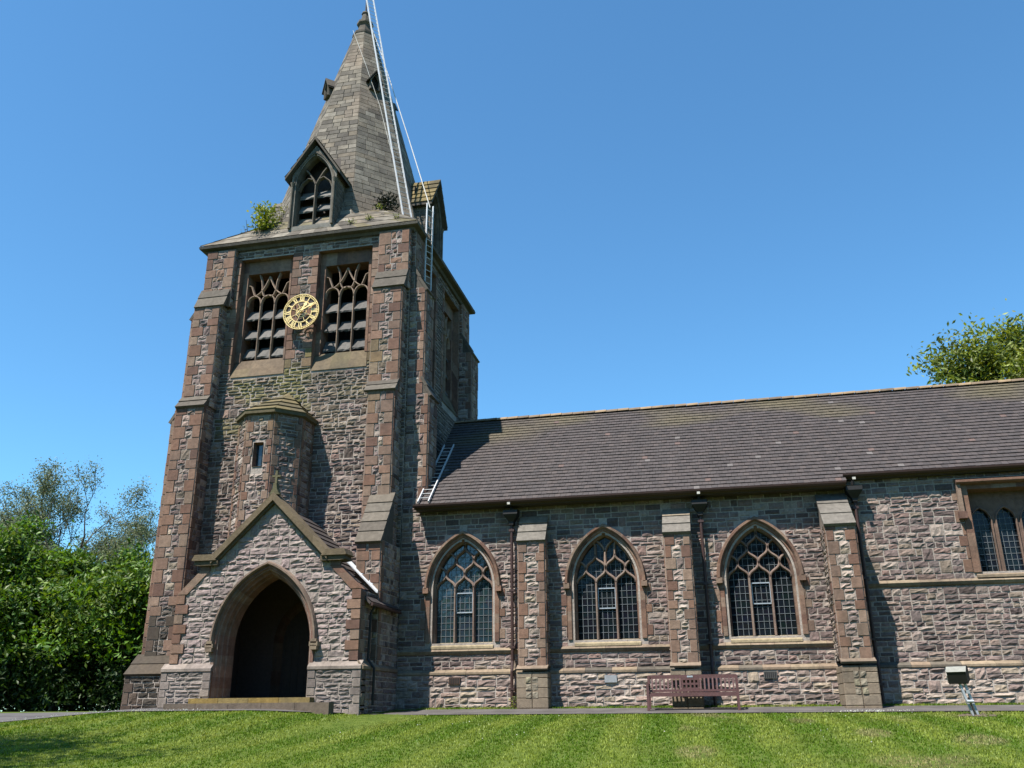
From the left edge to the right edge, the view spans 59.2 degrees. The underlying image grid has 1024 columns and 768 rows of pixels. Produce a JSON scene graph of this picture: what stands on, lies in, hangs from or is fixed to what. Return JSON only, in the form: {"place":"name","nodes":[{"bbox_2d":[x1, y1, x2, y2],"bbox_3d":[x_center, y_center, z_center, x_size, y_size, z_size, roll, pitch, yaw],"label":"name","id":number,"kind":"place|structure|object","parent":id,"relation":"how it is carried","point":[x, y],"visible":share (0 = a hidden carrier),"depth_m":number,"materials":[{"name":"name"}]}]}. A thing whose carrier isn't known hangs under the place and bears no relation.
{"place":"outdoors","nodes":[
{"label":"outdoors","id":0,"kind":"place"},
{"bbox_2d":[0,702,1023,767],"bbox_3d":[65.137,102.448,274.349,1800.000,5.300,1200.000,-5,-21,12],"label":"ground","id":1,"kind":"structure","parent":0,"point":[375,718],"depth_m":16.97,"materials":[{"name":"green plant"}]},
{"bbox_2d":[0,495,53,553],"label":"sparse tree","id":2,"kind":"object","parent":1,"relation":"on","point":[13,515],"visible":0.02,"depth_m":74.54,"materials":[{"name":"green plant"}]},
{"bbox_2d":[0,509,103,670],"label":"broadleaf tree","id":3,"kind":"object","parent":1,"relation":"on","point":[21,542],"visible":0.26,"depth_m":42.81,"materials":[{"name":"green plant"}]},
{"bbox_2d":[0,647,109,711],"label":"shrub","id":4,"kind":"object","parent":1,"relation":"on","point":[12,701],"visible":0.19,"depth_m":42.75,"materials":[{"name":"green plant"}]},
{"bbox_2d":[0,641,119,711],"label":"hedge","id":5,"kind":"object","parent":1,"relation":"on","point":[89,708],"depth_m":49.40,"materials":[{"name":"green plant"}]},
{"bbox_2d":[0,536,139,711],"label":"broadleaf tree","id":6,"kind":"object","parent":1,"relation":"on","point":[7,600],"visible":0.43,"depth_m":41.41,"materials":[{"name":"green plant"}]},
{"bbox_2d":[0,634,140,711],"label":"shrub","id":7,"kind":"object","parent":1,"relation":"on","point":[64,681],"visible":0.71,"depth_m":41.27,"materials":[{"name":"green plant"}]},
{"bbox_2d":[2,538,153,667],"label":"broadleaf tree","id":8,"kind":"object","parent":1,"relation":"on","point":[117,615],"visible":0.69,"depth_m":40.14,"materials":[{"name":"green plant"}]},
{"bbox_2d":[0,453,160,571],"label":"sparse tree","id":9,"kind":"object","parent":1,"relation":"on","point":[141,532],"visible":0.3,"depth_m":65.92,"materials":[{"name":"green plant"}]},
{"bbox_2d":[35,628,142,711],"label":"shrub","id":10,"kind":"object","parent":1,"relation":"on","point":[117,689],"visible":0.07,"depth_m":40.17,"materials":[{"name":"green plant"}]},
{"bbox_2d":[2,708,972,744],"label":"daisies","id":11,"kind":"object","parent":1,"relation":"on","point":[417,724],"visible":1,"depth_m":24.44,"materials":[{"name":"white plant"}]},
{"bbox_2d":[508,696,516,707],"bbox_3d":[0.078,9.396,26.587,0.384,0.395,0.261,-5,-21,12],"label":"wall plant","id":12,"kind":"object","parent":1,"relation":"on","point":[514,703],"depth_m":26.58,"materials":[{"name":"green plant"}]},
{"bbox_2d":[120,3,1023,714],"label":"church","id":13,"kind":"structure","parent":1,"relation":"on","point":[842,549],"depth_m":28.43,"materials":[{"name":"stone"}]},
{"bbox_2d":[230,255,293,377],"bbox_3d":[-9.231,-2.424,34.040,2.120,4.830,0.885,-5,-21,12],"label":"louvre window","id":14,"kind":"structure","parent":13,"relation":"in","point":[268,269],"depth_m":34.08,"materials":[{"name":"stone"}]},
{"bbox_2d":[247,200,281,231],"bbox_3d":[-9.543,-6.438,35.209,1.452,1.229,1.474,-5,-21,12],"label":"wall plant","id":15,"kind":"object","parent":13,"relation":"on","point":[264,214],"depth_m":35.01,"materials":[{"name":"green plant"}]},
{"bbox_2d":[273,203,287,223],"bbox_3d":[-9.191,-6.638,36.168,1.000,1.253,0.930,-12,-23,29],"label":"wall plant","id":16,"kind":"object","parent":13,"relation":"on","point":[280,219],"depth_m":36.05,"materials":[{"name":"green plant"}]},
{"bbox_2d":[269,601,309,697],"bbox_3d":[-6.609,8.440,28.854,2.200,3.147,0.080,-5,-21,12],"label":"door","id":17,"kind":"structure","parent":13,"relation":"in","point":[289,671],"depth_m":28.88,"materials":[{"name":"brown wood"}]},
{"bbox_2d":[310,245,372,370],"bbox_3d":[-6.127,-2.680,33.399,2.120,4.830,0.885,-5,-21,12],"label":"louvre window","id":18,"kind":"structure","parent":13,"relation":"in","point":[346,260],"depth_m":33.41,"materials":[{"name":"stone"}]},
{"bbox_2d":[353,31,391,152],"bbox_3d":[-6.074,-12.697,39.247,3.213,8.506,0.130,-15,-25,35],"label":"rope","id":19,"kind":"object","parent":13,"relation":"attached to","point":[375,93],"visible":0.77,"depth_m":39.09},
{"bbox_2d":[370,188,399,211],"bbox_3d":[-5.043,-7.085,35.747,1.449,0.855,1.354,-5,-21,12],"label":"plant","id":20,"kind":"object","parent":13,"relation":"on","point":[383,200],"visible":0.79,"depth_m":35.56,"materials":[{"name":"green plant"}]},
{"bbox_2d":[366,0,411,216],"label":"ladder","id":21,"kind":"object","parent":13,"relation":"on","point":[385,109],"visible":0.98,"depth_m":38.05,"materials":[{"name":"metal"}]},
{"bbox_2d":[374,34,430,207],"bbox_3d":[-4.831,-11.828,38.732,4.806,11.915,0.270,-19,-27,41],"label":"rope","id":22,"kind":"object","parent":13,"relation":"attached to","point":[405,128],"visible":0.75,"depth_m":38.17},
{"bbox_2d":[424,203,433,290],"bbox_3d":[-3.153,-5.224,34.186,0.082,3.651,0.402,-16,-25,36],"label":"ladder","id":23,"kind":"object","parent":13,"relation":"on","point":[426,245],"visible":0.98,"depth_m":34.20,"materials":[{"name":"metal"}]},
{"bbox_2d":[425,262,435,389],"bbox_3d":[-3.671,-2.322,34.424,0.885,4.830,2.120,-5,-21,12],"label":"louvre window","id":24,"kind":"structure","parent":13,"relation":"in","point":[433,288],"depth_m":35.60,"materials":[{"name":"stone"}]},
{"bbox_2d":[417,444,453,502],"bbox_3d":[-2.593,3.030,31.117,0.392,2.842,3.108,-4,-20,11],"label":"ladder","id":25,"kind":"object","parent":13,"relation":"on","point":[435,485],"visible":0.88,"depth_m":30.95,"materials":[{"name":"metal"}]},
{"bbox_2d":[442,291,458,415],"bbox_3d":[-2.954,-1.220,37.450,0.885,4.830,2.120,-5,-21,12],"label":"louvre window","id":26,"kind":"structure","parent":13,"relation":"in","point":[449,393],"depth_m":38.19,"materials":[{"name":"stone"}]},
{"bbox_2d":[423,531,501,649],"bbox_3d":[-1.540,6.506,28.626,2.560,3.675,0.490,-5,-21,12],"label":"window","id":27,"kind":"structure","parent":13,"relation":"in","point":[463,583],"depth_m":28.68,"materials":[{"name":"stone"}]},
{"bbox_2d":[563,524,647,645],"bbox_3d":[2.882,6.141,27.712,2.560,3.675,0.490,-5,-21,12],"label":"window","id":28,"kind":"structure","parent":13,"relation":"in","point":[606,603],"depth_m":27.76,"materials":[{"name":"stone"}]},
{"bbox_2d":[716,516,808,642],"bbox_3d":[7.372,5.770,26.785,2.560,3.675,0.490,-5,-21,12],"label":"window","id":29,"kind":"structure","parent":13,"relation":"in","point":[760,577],"depth_m":26.82,"materials":[{"name":"stone"}]},
{"bbox_2d":[953,475,1023,577],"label":"window","id":30,"kind":"structure","parent":13,"relation":"in","point":[991,509],"depth_m":26.07,"materials":[{"name":"stone"}]},
{"bbox_2d":[906,298,1023,385],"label":"broadleaf tree","id":31,"kind":"object","parent":1,"relation":"on","point":[984,362],"visible":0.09,"depth_m":44.70,"materials":[{"name":"green plant"}]},
{"bbox_2d":[0,705,1023,721],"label":"path","id":32,"kind":"structure","parent":0,"point":[4,717],"depth_m":24.61,"materials":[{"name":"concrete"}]},
{"bbox_2d":[646,674,740,710],"bbox_3d":[4.958,8.458,24.736,2.470,0.940,0.649,-5,-21,12],"label":"park bench","id":33,"kind":"object","parent":32,"relation":"on","point":[695,691],"visible":0.98,"depth_m":24.93,"materials":[{"name":"brown wood"}]},
{"bbox_2d":[0,0,1023,711],"label":"sky","id":34,"kind":"structure","parent":0,"point":[647,203],"materials":[{"name":"blue"}]},
{"bbox_2d":[958,713,995,716],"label":"bare soil","id":35,"kind":"structure","parent":0,"point":[969,714],"depth_m":20.96,"materials":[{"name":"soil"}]},
{"bbox_2d":[946,665,978,714],"bbox_3d":[10.630,7.278,21.232,0.570,1.245,0.420,-15,-24,34],"label":"floodlight","id":36,"kind":"object","parent":35,"relation":"on","point":[959,675],"visible":0.94,"depth_m":21.23,"materials":[{"name":"metal"}]}
]}

